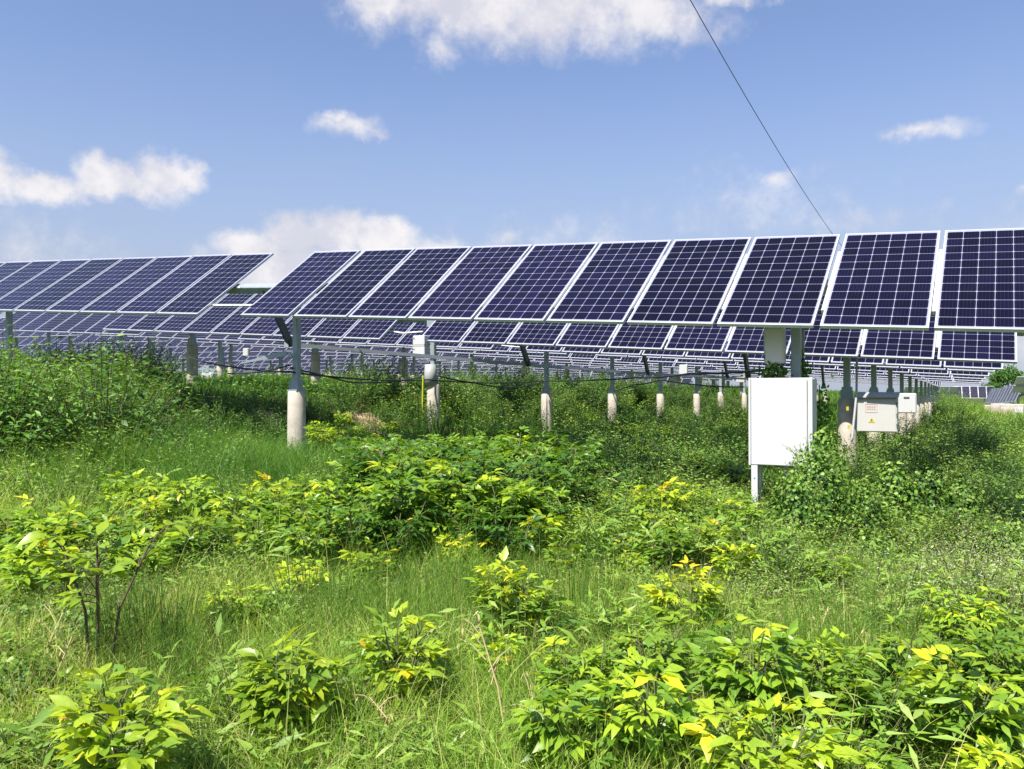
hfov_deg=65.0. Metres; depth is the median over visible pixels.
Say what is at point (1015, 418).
leafy weed
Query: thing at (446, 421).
peony plant
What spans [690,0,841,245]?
overhead wire
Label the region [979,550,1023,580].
flowering weed
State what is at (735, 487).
leafy weed
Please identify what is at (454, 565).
leafy weed
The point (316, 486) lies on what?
peony plant
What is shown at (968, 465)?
creeping weed
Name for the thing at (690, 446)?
bushy weed
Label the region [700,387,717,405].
bushy weed
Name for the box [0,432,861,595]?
meadow grass
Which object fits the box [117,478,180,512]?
peony plant
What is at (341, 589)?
feathery weed
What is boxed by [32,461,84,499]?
feathery weed
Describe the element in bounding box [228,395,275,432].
bushy weed
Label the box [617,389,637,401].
bushy weed
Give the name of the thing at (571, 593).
feathery weed
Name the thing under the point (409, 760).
weed
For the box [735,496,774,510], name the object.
lance weed
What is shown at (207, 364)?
solar table
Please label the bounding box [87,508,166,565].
peony plant
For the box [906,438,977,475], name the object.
creeping weed
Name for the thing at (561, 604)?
weed
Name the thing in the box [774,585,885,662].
feathery weed
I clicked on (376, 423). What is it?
bushy weed
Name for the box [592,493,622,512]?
peony plant
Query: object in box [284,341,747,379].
drive rod
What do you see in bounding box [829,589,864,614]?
creeping weed
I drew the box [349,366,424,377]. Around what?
solar table
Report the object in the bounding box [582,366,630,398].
bushy weed
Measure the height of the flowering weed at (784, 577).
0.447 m
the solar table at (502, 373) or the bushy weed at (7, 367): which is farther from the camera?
the solar table at (502, 373)
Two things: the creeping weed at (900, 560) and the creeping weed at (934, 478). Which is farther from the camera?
the creeping weed at (934, 478)
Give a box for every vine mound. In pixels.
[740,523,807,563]
[761,469,837,548]
[771,444,861,554]
[782,424,870,540]
[785,418,865,522]
[829,477,896,554]
[860,458,932,533]
[888,454,967,537]
[928,474,995,546]
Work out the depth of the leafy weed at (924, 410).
34.69 m
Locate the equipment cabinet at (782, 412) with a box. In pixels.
[748,377,816,518]
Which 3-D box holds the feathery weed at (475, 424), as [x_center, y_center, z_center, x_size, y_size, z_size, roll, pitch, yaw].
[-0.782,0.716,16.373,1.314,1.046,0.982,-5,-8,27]
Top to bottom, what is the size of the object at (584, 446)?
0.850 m
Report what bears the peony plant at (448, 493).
on the ground at (735, 398)
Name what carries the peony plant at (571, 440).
on the ground at (735, 398)
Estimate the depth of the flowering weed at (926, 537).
8.25 m
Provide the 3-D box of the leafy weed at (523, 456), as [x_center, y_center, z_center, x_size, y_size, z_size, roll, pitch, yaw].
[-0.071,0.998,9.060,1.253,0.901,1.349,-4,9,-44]
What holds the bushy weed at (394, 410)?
on the ground at (735, 398)
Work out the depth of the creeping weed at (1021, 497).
10.87 m
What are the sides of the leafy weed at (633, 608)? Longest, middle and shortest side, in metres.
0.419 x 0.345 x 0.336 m
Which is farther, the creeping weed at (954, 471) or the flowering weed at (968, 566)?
the creeping weed at (954, 471)
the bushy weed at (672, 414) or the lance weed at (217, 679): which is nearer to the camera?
the lance weed at (217, 679)
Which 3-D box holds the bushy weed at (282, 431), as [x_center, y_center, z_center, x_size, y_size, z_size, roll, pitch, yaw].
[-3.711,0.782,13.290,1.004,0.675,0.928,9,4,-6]
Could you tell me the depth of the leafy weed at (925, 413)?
35.80 m
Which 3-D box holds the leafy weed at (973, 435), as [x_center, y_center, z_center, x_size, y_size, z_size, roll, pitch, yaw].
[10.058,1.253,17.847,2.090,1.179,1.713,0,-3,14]
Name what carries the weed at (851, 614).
on the ground at (735, 398)
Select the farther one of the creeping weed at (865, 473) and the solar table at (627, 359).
the solar table at (627, 359)
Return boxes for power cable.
[180,353,765,383]
[228,365,289,373]
[290,367,420,382]
[437,375,543,387]
[612,379,744,391]
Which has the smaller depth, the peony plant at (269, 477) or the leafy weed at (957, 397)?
the peony plant at (269, 477)
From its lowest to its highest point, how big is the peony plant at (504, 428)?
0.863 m
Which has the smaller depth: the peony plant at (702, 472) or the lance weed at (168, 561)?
the lance weed at (168, 561)
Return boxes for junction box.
[201,373,217,378]
[243,348,249,355]
[413,335,429,354]
[679,365,687,373]
[898,393,916,412]
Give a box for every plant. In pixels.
[0,501,41,550]
[0,524,73,591]
[0,536,79,605]
[5,494,92,566]
[26,664,96,723]
[37,496,106,542]
[44,662,214,768]
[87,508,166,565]
[94,491,162,526]
[98,468,158,508]
[102,528,171,590]
[106,495,167,540]
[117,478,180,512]
[155,474,218,526]
[160,479,214,502]
[165,502,237,550]
[165,508,236,566]
[198,580,268,639]
[208,495,265,540]
[210,486,263,516]
[219,625,356,759]
[221,508,290,563]
[233,470,301,501]
[252,480,305,526]
[258,489,329,537]
[274,556,331,597]
[280,520,341,577]
[290,509,349,559]
[293,473,328,497]
[303,425,345,453]
[306,491,390,561]
[308,478,364,516]
[309,477,373,544]
[310,421,329,433]
[310,479,356,505]
[319,494,390,543]
[325,459,386,499]
[330,435,383,458]
[330,442,396,471]
[333,443,375,459]
[334,410,352,430]
[336,473,398,515]
[338,533,403,589]
[340,433,441,499]
[346,455,398,479]
[346,601,450,720]
[349,424,364,437]
[351,442,416,459]
[352,437,400,455]
[353,437,391,451]
[360,461,448,546]
[363,431,388,443]
[363,433,384,442]
[365,493,438,571]
[367,476,439,530]
[368,455,460,497]
[374,440,431,463]
[380,421,396,435]
[382,457,448,495]
[391,434,441,454]
[396,435,474,475]
[400,489,478,551]
[403,449,507,508]
[404,433,457,456]
[405,440,471,475]
[416,442,483,460]
[421,484,457,537]
[422,460,487,487]
[427,433,468,449]
[428,484,527,561]
[429,444,536,490]
[432,531,477,574]
[435,465,512,540]
[436,433,491,456]
[438,447,499,465]
[440,415,452,432]
[445,442,516,461]
[451,441,512,459]
[452,450,511,470]
[454,430,488,446]
[462,546,574,644]
[463,427,506,449]
[465,475,548,535]
[466,430,510,452]
[466,511,545,568]
[466,621,527,683]
[471,478,537,496]
[474,424,528,443]
[477,426,537,452]
[478,447,522,469]
[486,458,575,503]
[486,459,549,481]
[486,473,550,530]
[492,444,530,465]
[493,426,568,471]
[500,451,585,498]
[502,477,577,557]
[503,431,555,463]
[503,473,570,523]
[503,680,638,768]
[506,508,573,565]
[508,626,671,754]
[512,434,544,452]
[523,457,576,480]
[524,428,574,450]
[526,438,576,453]
[529,635,617,723]
[535,438,615,497]
[541,536,590,576]
[545,441,582,464]
[547,475,606,513]
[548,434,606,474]
[563,508,589,528]
[565,644,720,768]
[569,434,602,454]
[591,504,651,546]
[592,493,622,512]
[598,607,703,696]
[600,462,652,493]
[605,552,650,583]
[609,482,641,501]
[612,536,650,567]
[614,421,638,438]
[622,434,643,447]
[623,490,660,519]
[627,476,700,522]
[629,445,648,462]
[630,437,654,450]
[630,464,670,490]
[635,454,663,484]
[637,527,697,580]
[637,555,727,643]
[641,511,672,537]
[644,430,667,451]
[647,481,693,518]
[649,424,671,436]
[654,456,680,479]
[657,458,694,482]
[657,511,718,573]
[662,431,680,447]
[673,482,715,510]
[680,680,864,768]
[681,507,703,526]
[682,447,708,470]
[683,614,818,751]
[689,466,724,489]
[690,464,715,478]
[690,516,735,557]
[702,542,761,584]
[707,464,737,476]
[708,493,759,525]
[709,490,743,507]
[711,472,744,494]
[711,522,762,568]
[712,459,750,489]
[724,500,765,534]
[726,447,748,460]
[727,460,750,477]
[728,649,775,694]
[770,628,886,724]
[788,626,874,716]
[803,553,859,593]
[816,729,899,768]
[825,662,950,763]
[871,613,964,700]
[890,644,1023,762]
[913,583,1009,662]
[947,729,1023,768]
[948,623,1023,697]
[962,616,1023,679]
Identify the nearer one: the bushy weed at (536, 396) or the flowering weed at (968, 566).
the flowering weed at (968, 566)
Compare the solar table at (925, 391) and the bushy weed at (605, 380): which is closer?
the bushy weed at (605, 380)
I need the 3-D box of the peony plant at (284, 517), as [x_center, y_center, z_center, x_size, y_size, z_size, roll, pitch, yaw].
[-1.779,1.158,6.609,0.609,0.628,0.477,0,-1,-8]
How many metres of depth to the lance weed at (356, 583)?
5.37 m
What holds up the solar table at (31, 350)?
on the ground at (735, 398)
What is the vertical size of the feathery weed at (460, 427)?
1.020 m
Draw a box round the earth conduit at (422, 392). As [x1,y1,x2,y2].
[421,374,423,418]
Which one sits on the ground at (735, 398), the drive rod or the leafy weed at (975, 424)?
the leafy weed at (975, 424)
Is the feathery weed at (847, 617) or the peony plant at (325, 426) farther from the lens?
the peony plant at (325, 426)
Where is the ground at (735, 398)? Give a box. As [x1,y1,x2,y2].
[3,382,1023,768]
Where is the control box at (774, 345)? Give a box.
[764,327,785,363]
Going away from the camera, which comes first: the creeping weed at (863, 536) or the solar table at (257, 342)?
the creeping weed at (863, 536)
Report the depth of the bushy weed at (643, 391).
30.85 m
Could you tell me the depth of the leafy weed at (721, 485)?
9.19 m
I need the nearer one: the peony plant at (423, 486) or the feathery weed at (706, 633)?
the feathery weed at (706, 633)
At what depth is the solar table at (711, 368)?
42.80 m
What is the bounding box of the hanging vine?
[752,348,833,445]
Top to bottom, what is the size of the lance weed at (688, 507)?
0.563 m
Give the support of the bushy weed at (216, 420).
on the ground at (735, 398)
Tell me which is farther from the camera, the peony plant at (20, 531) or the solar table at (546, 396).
the solar table at (546, 396)
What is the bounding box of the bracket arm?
[241,350,292,363]
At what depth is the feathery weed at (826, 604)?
4.86 m
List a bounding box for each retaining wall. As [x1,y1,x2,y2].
[990,404,999,413]
[1000,404,1023,415]
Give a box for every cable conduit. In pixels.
[802,329,804,357]
[851,357,857,441]
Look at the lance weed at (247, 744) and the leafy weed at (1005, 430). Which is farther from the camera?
the leafy weed at (1005, 430)
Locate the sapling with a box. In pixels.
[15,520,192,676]
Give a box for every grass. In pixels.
[0,398,1023,601]
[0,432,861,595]
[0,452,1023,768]
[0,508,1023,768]
[0,509,1023,768]
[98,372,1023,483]
[163,367,1023,433]
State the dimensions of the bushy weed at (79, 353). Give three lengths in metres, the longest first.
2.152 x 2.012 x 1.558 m
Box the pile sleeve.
[424,364,435,384]
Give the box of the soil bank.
[344,410,396,436]
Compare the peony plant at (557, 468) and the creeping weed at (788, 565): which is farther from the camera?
the peony plant at (557, 468)
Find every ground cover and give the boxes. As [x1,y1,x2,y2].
[38,357,1023,469]
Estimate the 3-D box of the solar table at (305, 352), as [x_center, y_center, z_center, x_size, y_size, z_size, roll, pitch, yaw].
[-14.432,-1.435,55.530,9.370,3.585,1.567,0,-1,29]
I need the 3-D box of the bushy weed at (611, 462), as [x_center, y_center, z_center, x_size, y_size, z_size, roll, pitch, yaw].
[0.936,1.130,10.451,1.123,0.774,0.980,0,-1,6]
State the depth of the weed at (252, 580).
5.27 m
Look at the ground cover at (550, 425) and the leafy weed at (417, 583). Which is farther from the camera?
the ground cover at (550, 425)
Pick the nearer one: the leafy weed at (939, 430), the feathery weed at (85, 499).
the feathery weed at (85, 499)
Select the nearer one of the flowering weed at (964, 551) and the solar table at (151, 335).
the flowering weed at (964, 551)
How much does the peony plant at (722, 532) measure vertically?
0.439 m
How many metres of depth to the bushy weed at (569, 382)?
25.83 m
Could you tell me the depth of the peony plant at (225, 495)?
7.23 m
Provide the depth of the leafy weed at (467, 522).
6.46 m
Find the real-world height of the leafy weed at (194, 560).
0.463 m
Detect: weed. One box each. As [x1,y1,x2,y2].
[0,324,120,437]
[0,330,228,463]
[0,332,98,399]
[0,340,46,381]
[0,343,116,472]
[0,345,89,449]
[0,347,87,381]
[0,356,97,458]
[0,358,140,432]
[0,378,93,471]
[0,424,103,479]
[0,442,100,508]
[0,473,43,499]
[0,576,59,638]
[0,579,88,629]
[0,606,46,659]
[0,614,76,699]
[0,630,87,722]
[0,686,107,768]
[0,689,65,768]
[1,380,133,451]
[1,486,57,523]
[2,332,91,382]
[2,475,42,504]
[3,362,85,415]
[4,610,109,670]
[5,579,93,636]
[10,337,161,406]
[10,360,160,427]
[11,360,137,419]
[14,462,57,500]
[15,612,84,665]
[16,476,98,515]
[18,332,103,373]
[25,346,106,386]
[26,412,138,482]
[29,334,189,411]
[29,713,138,768]
[30,327,137,373]
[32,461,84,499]
[32,582,142,671]
[32,681,124,766]
[33,347,162,408]
[35,336,161,383]
[38,359,195,424]
[39,362,212,456]
[39,454,112,509]
[40,432,108,467]
[41,342,115,371]
[46,369,186,442]
[46,482,107,516]
[47,419,167,483]
[48,348,192,422]
[50,565,95,598]
[53,343,181,427]
[57,707,197,768]
[59,491,138,538]
[61,463,115,509]
[61,526,151,592]
[62,498,163,545]
[63,334,195,398]
[63,506,152,560]
[64,430,147,475]
[64,555,130,600]
[69,330,169,373]
[70,566,174,637]
[73,386,166,434]
[73,455,129,497]
[77,497,131,525]
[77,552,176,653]
[77,604,130,664]
[78,461,134,493]
[79,354,175,401]
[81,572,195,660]
[82,582,207,700]
[84,466,122,500]
[84,477,136,524]
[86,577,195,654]
[89,578,145,606]
[90,338,199,391]
[90,575,132,610]
[90,678,193,730]
[98,330,194,386]
[101,434,187,478]
[110,603,206,698]
[111,458,182,498]
[111,567,213,670]
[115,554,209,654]
[116,557,180,596]
[117,455,160,479]
[123,713,252,768]
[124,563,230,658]
[125,613,271,720]
[126,440,182,477]
[127,574,185,603]
[128,358,164,411]
[132,554,218,595]
[136,731,233,768]
[137,460,174,482]
[138,614,241,698]
[138,654,205,686]
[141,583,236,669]
[145,443,190,478]
[147,593,240,683]
[152,534,247,592]
[154,452,217,487]
[157,394,203,435]
[158,425,254,476]
[158,455,215,489]
[160,716,308,768]
[163,551,263,614]
[164,403,191,421]
[164,658,265,764]
[168,380,207,415]
[170,451,247,484]
[175,563,222,601]
[177,404,221,431]
[177,639,312,744]
[182,396,246,438]
[184,461,212,489]
[190,474,261,505]
[191,386,231,416]
[197,383,258,426]
[200,472,252,493]
[200,535,282,592]
[201,526,319,579]
[201,611,278,659]
[203,426,271,466]
[205,468,260,495]
[205,542,260,578]
[207,532,337,587]
[209,472,254,507]
[211,650,302,703]
[213,386,249,413]
[215,562,278,598]
[222,604,296,684]
[226,458,277,494]
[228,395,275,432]
[232,563,278,600]
[232,568,325,644]
[236,400,286,441]
[236,700,377,768]
[238,379,287,413]
[242,408,279,429]
[247,479,320,536]
[249,616,310,660]
[253,561,378,658]
[257,594,334,647]
[261,534,370,627]
[264,411,316,447]
[273,594,318,636]
[276,624,320,660]
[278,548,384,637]
[290,650,393,734]
[294,444,362,495]
[296,449,360,487]
[296,719,423,768]
[303,546,412,645]
[304,456,365,484]
[306,393,338,423]
[309,424,342,452]
[310,393,337,413]
[310,574,365,624]
[312,367,371,409]
[313,555,397,624]
[314,558,379,610]
[314,567,394,594]
[319,423,350,441]
[322,612,400,689]
[323,348,400,406]
[326,702,392,767]
[329,417,365,443]
[329,601,385,635]
[331,343,411,402]
[332,398,360,418]
[339,700,445,768]
[342,598,484,694]
[346,554,412,614]
[348,730,449,768]
[349,556,419,627]
[350,415,385,434]
[352,536,433,606]
[358,416,411,437]
[363,341,448,402]
[366,395,407,424]
[368,416,384,429]
[368,565,459,640]
[372,377,440,425]
[375,402,398,415]
[380,386,421,415]
[382,571,475,650]
[384,435,442,465]
[385,562,465,637]
[386,551,425,583]
[386,706,500,768]
[387,414,415,432]
[387,546,475,622]
[387,571,448,598]
[393,407,414,428]
[399,392,426,414]
[402,400,477,440]
[402,622,464,673]
[404,401,450,434]
[406,402,463,445]
[407,547,479,599]
[407,709,464,768]
[410,366,479,409]
[411,565,484,652]
[412,397,448,434]
[421,543,480,605]
[423,539,504,616]
[424,412,466,438]
[424,574,491,635]
[426,383,462,405]
[426,383,479,421]
[431,415,500,442]
[431,420,471,440]
[434,407,484,446]
[435,579,531,654]
[439,357,505,411]
[439,362,491,395]
[439,497,521,552]
[440,697,507,765]
[441,384,508,431]
[441,693,544,768]
[442,534,544,630]
[444,394,504,437]
[444,676,491,714]
[446,374,484,399]
[449,698,506,741]
[456,409,518,437]
[457,375,503,405]
[457,539,534,606]
[459,389,508,423]
[459,395,506,436]
[459,414,502,436]
[459,561,590,668]
[461,399,528,438]
[461,557,496,593]
[468,416,517,440]
[471,398,530,432]
[472,389,512,417]
[472,680,531,732]
[477,375,529,409]
[477,392,514,417]
[479,355,532,394]
[479,545,542,582]
[482,399,538,430]
[483,359,543,398]
[484,416,513,439]
[485,551,555,595]
[486,401,545,442]
[487,369,540,406]
[489,548,561,597]
[490,550,561,617]
[491,653,579,708]
[496,377,541,417]
[502,378,540,405]
[504,433,551,475]
[506,401,545,439]
[507,367,569,409]
[513,394,540,414]
[514,546,598,616]
[518,419,558,439]
[520,451,559,487]
[520,558,563,586]
[521,401,558,431]
[524,370,571,401]
[524,568,606,635]
[525,537,606,601]
[525,543,623,630]
[526,500,633,557]
[527,485,602,550]
[528,392,577,427]
[528,619,580,663]
[530,578,616,655]
[533,363,589,403]
[534,569,613,639]
[536,374,581,412]
[538,389,570,413]
[539,394,577,423]
[539,508,629,565]
[540,368,573,390]
[542,370,583,393]
[543,499,614,553]
[543,503,654,580]
[549,548,642,594]
[552,419,596,450]
[552,573,661,648]
[553,424,604,448]
[554,411,611,443]
[557,396,616,435]
[558,506,651,553]
[559,466,607,508]
[560,389,588,414]
[562,550,654,607]
[562,576,608,610]
[563,413,601,439]
[564,535,622,577]
[565,469,670,544]
[565,585,672,650]
[566,505,627,550]
[567,464,643,510]
[568,444,626,479]
[569,491,636,539]
[569,512,645,573]
[570,364,609,396]
[570,381,608,413]
[572,436,632,475]
[574,421,638,462]
[575,434,633,472]
[576,465,631,507]
[578,404,611,423]
[578,412,635,447]
[580,375,629,407]
[581,372,626,393]
[581,567,618,612]
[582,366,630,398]
[588,431,638,466]
[589,489,659,520]
[593,493,653,520]
[594,400,644,430]
[595,508,695,570]
[597,434,676,489]
[598,400,660,434]
[599,526,660,544]
[601,417,681,477]
[601,597,668,645]
[605,590,649,627]
[609,561,674,616]
[610,527,706,583]
[611,512,690,579]
[615,414,647,432]
[617,373,644,394]
[617,388,648,414]
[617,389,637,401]
[617,392,633,411]
[618,620,689,661]
[619,452,703,494]
[620,452,700,512]
[621,418,650,440]
[624,416,694,458]
[625,587,668,618]
[626,386,649,403]
[628,376,657,403]
[628,484,712,521]
[628,499,723,561]
[629,370,666,395]
[630,395,670,423]
[632,411,668,436]
[635,418,690,438]
[637,405,691,433]
[638,388,655,404]
[639,384,658,402]
[639,390,667,411]
[640,431,704,468]
[641,416,722,469]
[645,404,674,419]
[646,445,743,493]
[651,386,692,412]
[651,615,744,722]
[652,383,676,406]
[652,605,732,678]
[655,405,711,432]
[656,405,684,422]
[657,549,741,626]
[658,396,694,419]
[658,553,775,607]
[660,504,750,537]
[660,516,728,534]
[661,434,707,456]
[661,473,747,508]
[662,384,684,404]
[663,462,708,491]
[664,379,692,397]
[664,383,692,406]
[665,421,715,455]
[666,700,777,768]
[668,521,747,583]
[670,412,709,440]
[670,496,739,551]
[671,377,716,396]
[672,599,747,673]
[672,685,719,768]
[675,386,701,404]
[675,479,715,510]
[678,412,733,440]
[679,517,735,550]
[683,591,774,647]
[684,402,708,415]
[684,421,725,447]
[685,410,711,429]
[690,409,724,425]
[690,425,766,469]
[690,687,835,768]
[692,532,735,569]
[696,497,754,532]
[698,428,738,453]
[698,476,768,505]
[699,475,739,495]
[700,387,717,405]
[700,389,728,413]
[700,398,744,420]
[700,426,745,460]
[700,589,771,629]
[700,593,811,653]
[701,439,748,465]
[702,402,747,436]
[704,374,732,396]
[705,562,742,597]
[707,399,736,417]
[708,478,748,496]
[710,384,740,406]
[710,515,830,601]
[710,560,792,614]
[710,577,795,621]
[714,511,786,567]
[715,426,748,459]
[715,696,918,768]
[718,414,748,445]
[718,575,803,627]
[721,407,748,434]
[722,400,747,424]
[722,495,769,524]
[723,463,806,511]
[727,482,775,511]
[729,610,807,670]
[730,534,843,605]
[730,545,788,587]
[731,403,747,418]
[732,497,796,536]
[732,516,813,558]
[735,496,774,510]
[736,468,781,497]
[737,509,789,539]
[740,589,818,636]
[741,625,806,656]
[743,564,838,616]
[743,582,834,618]
[745,519,802,546]
[748,554,837,604]
[750,470,783,499]
[757,504,791,525]
[758,509,829,558]
[758,580,851,622]
[759,542,830,597]
[760,487,835,523]
[761,532,817,567]
[765,605,827,627]
[767,578,864,647]
[770,594,868,661]
[772,570,850,608]
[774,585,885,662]
[776,499,868,555]
[780,535,822,561]
[782,699,906,768]
[784,593,846,631]
[786,487,888,545]
[786,510,851,558]
[787,522,845,564]
[787,561,888,649]
[788,528,890,589]
[792,658,976,768]
[797,571,840,610]
[804,596,872,641]
[813,641,898,705]
[818,439,888,484]
[818,553,970,619]
[821,615,948,741]
[822,599,876,642]
[827,536,935,588]
[827,603,903,663]
[828,461,895,497]
[828,514,907,566]
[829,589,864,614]
[832,569,902,610]
[833,434,888,465]
[835,434,907,478]
[837,543,884,579]
[838,590,905,638]
[841,570,987,651]
[843,483,914,541]
[843,517,910,556]
[844,543,941,614]
[848,433,940,501]
[848,436,934,484]
[852,559,912,595]
[852,572,944,662]
[853,541,973,605]
[853,596,915,637]
[857,413,926,451]
[857,432,905,460]
[857,432,913,474]
[858,416,923,449]
[860,481,972,551]
[861,518,947,563]
[863,425,927,465]
[863,551,901,571]
[863,725,928,748]
[864,530,925,564]
[864,537,975,588]
[865,545,909,573]
[867,592,957,656]
[868,411,958,471]
[868,466,932,512]
[873,571,978,625]
[874,421,956,462]
[874,564,1015,634]
[879,504,945,545]
[885,544,936,574]
[888,594,930,635]
[890,435,976,473]
[891,415,960,454]
[891,565,945,592]
[892,526,957,562]
[894,550,961,575]
[895,561,966,602]
[897,518,976,557]
[899,545,1021,602]
[904,388,944,412]
[904,532,974,568]
[904,533,1004,573]
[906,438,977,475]
[906,526,1021,561]
[906,545,1017,600]
[907,511,965,549]
[909,632,981,692]
[910,413,976,453]
[910,486,1023,557]
[910,498,1000,540]
[910,545,1023,599]
[912,560,1023,630]
[913,410,960,435]
[914,410,1004,461]
[914,519,987,550]
[916,557,1023,619]
[916,592,1019,637]
[918,414,1019,460]
[918,419,960,442]
[918,469,994,504]
[920,399,943,426]
[920,404,939,426]
[920,549,1007,587]
[920,617,968,644]
[921,467,962,497]
[923,386,956,417]
[923,428,991,469]
[924,547,989,590]
[925,404,981,435]
[926,420,988,455]
[926,469,989,504]
[926,526,1023,571]
[928,532,1018,575]
[932,554,987,584]
[934,389,966,412]
[934,451,999,483]
[936,462,996,498]
[936,512,1021,552]
[936,553,1023,612]
[937,396,972,415]
[938,444,1023,500]
[940,519,1023,569]
[941,393,971,407]
[943,392,968,410]
[944,608,1023,638]
[945,404,970,421]
[947,462,1023,511]
[950,454,994,480]
[951,419,1000,446]
[951,561,1023,635]
[951,564,1023,627]
[952,519,1023,575]
[952,674,1022,763]
[953,511,1023,561]
[956,471,1022,516]
[956,576,1021,621]
[957,446,1023,486]
[959,411,993,425]
[960,415,1001,430]
[960,418,1023,456]
[962,441,1001,458]
[962,460,1023,505]
[964,553,1023,590]
[965,425,1023,460]
[966,408,1023,448]
[966,414,1007,441]
[966,433,1023,470]
[966,450,1019,478]
[967,481,1023,539]
[968,410,1008,429]
[968,538,1023,590]
[969,510,1023,559]
[970,413,1013,435]
[970,493,1023,526]
[970,547,1023,592]
[974,580,1023,638]
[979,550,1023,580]
[981,499,1022,520]
[982,444,1023,483]
[987,440,1023,464]
[989,543,1023,602]
[997,411,1020,428]
[998,406,1023,428]
[998,423,1023,460]
[998,512,1023,557]
[1000,425,1023,460]
[1000,463,1023,493]
[1004,418,1023,441]
[1004,483,1023,505]
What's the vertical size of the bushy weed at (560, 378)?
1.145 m
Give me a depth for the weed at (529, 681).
3.82 m
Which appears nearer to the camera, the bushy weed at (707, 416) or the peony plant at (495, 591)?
the peony plant at (495, 591)
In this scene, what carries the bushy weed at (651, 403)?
on the ground at (735, 398)
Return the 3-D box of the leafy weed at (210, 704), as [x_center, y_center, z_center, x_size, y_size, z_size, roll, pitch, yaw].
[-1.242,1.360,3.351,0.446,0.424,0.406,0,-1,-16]
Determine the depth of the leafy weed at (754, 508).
7.96 m
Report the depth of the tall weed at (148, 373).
14.83 m
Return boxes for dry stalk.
[35,626,71,695]
[36,599,76,650]
[141,652,169,669]
[346,694,421,751]
[457,611,512,751]
[503,671,532,760]
[808,604,834,641]
[859,630,894,651]
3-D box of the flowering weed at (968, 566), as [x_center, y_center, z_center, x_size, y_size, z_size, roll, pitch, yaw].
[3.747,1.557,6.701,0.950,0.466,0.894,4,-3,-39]
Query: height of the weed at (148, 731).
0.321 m
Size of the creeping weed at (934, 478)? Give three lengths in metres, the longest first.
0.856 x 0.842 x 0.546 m
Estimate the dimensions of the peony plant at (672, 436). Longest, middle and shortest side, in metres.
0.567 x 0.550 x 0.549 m
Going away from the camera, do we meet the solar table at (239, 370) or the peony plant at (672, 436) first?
the peony plant at (672, 436)
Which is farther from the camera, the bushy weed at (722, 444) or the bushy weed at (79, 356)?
the bushy weed at (79, 356)
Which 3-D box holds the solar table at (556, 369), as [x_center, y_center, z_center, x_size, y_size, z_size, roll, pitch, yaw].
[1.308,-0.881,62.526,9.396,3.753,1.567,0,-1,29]
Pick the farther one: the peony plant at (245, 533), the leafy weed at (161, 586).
the peony plant at (245, 533)
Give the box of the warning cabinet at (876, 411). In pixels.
[853,392,899,431]
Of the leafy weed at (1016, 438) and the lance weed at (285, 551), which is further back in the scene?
the leafy weed at (1016, 438)
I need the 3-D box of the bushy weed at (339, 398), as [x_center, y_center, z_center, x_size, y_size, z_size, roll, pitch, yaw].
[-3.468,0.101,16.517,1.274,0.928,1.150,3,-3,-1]
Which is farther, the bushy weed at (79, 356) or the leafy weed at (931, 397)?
the leafy weed at (931, 397)
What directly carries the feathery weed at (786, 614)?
on the ground at (735, 398)
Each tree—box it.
[981,381,1002,403]
[986,364,1023,396]
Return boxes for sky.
[0,0,1023,391]
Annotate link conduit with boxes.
[211,304,252,305]
[388,330,422,333]
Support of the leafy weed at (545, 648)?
on the ground at (735, 398)
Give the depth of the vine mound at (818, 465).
7.91 m
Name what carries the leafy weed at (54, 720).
on the ground at (735, 398)
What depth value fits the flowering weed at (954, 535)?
8.02 m
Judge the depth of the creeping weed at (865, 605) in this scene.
5.15 m
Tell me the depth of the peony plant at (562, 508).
6.87 m
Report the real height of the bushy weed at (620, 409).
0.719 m
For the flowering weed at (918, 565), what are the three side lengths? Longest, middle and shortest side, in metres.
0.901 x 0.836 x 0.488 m
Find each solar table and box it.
[0,253,273,377]
[0,312,142,362]
[0,317,82,362]
[0,336,63,357]
[0,345,36,353]
[25,346,97,359]
[34,336,126,358]
[59,334,171,370]
[95,332,241,378]
[102,342,186,355]
[103,293,407,383]
[132,339,239,376]
[132,359,185,363]
[155,349,240,375]
[162,363,201,369]
[174,358,239,372]
[181,339,325,377]
[198,344,292,377]
[202,352,286,373]
[206,361,277,375]
[213,368,268,374]
[238,307,493,383]
[240,228,1023,499]
[243,364,309,373]
[244,356,325,375]
[246,349,348,375]
[251,343,389,377]
[277,366,342,373]
[284,359,358,375]
[301,354,391,373]
[306,370,369,375]
[309,347,440,376]
[320,363,396,376]
[334,357,429,376]
[335,325,566,387]
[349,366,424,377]
[359,350,484,377]
[372,361,462,379]
[382,372,449,374]
[406,356,520,379]
[407,294,1023,468]
[408,363,490,368]
[410,345,622,383]
[436,366,517,375]
[441,359,553,379]
[462,370,540,377]
[468,352,662,376]
[476,363,580,378]
[486,373,561,376]
[501,366,607,382]
[513,326,1002,453]
[516,358,694,391]
[530,369,625,376]
[550,371,644,382]
[555,359,718,390]
[571,371,654,382]
[589,366,739,392]
[591,377,675,383]
[596,349,994,440]
[617,369,757,393]
[617,377,692,385]
[647,357,988,437]
[650,372,762,388]
[669,372,789,377]
[681,376,790,385]
[686,361,984,429]
[702,379,747,388]
[716,366,981,424]
[742,372,979,417]
[785,375,932,419]
[790,374,929,417]
[813,377,935,409]
[817,378,937,408]
[817,379,939,400]
[823,381,940,402]
[904,387,957,397]
[954,386,993,401]
[984,389,995,403]
[989,388,1000,403]
[994,387,1006,403]
[999,386,1012,403]
[1006,390,1020,403]
[1011,377,1023,392]

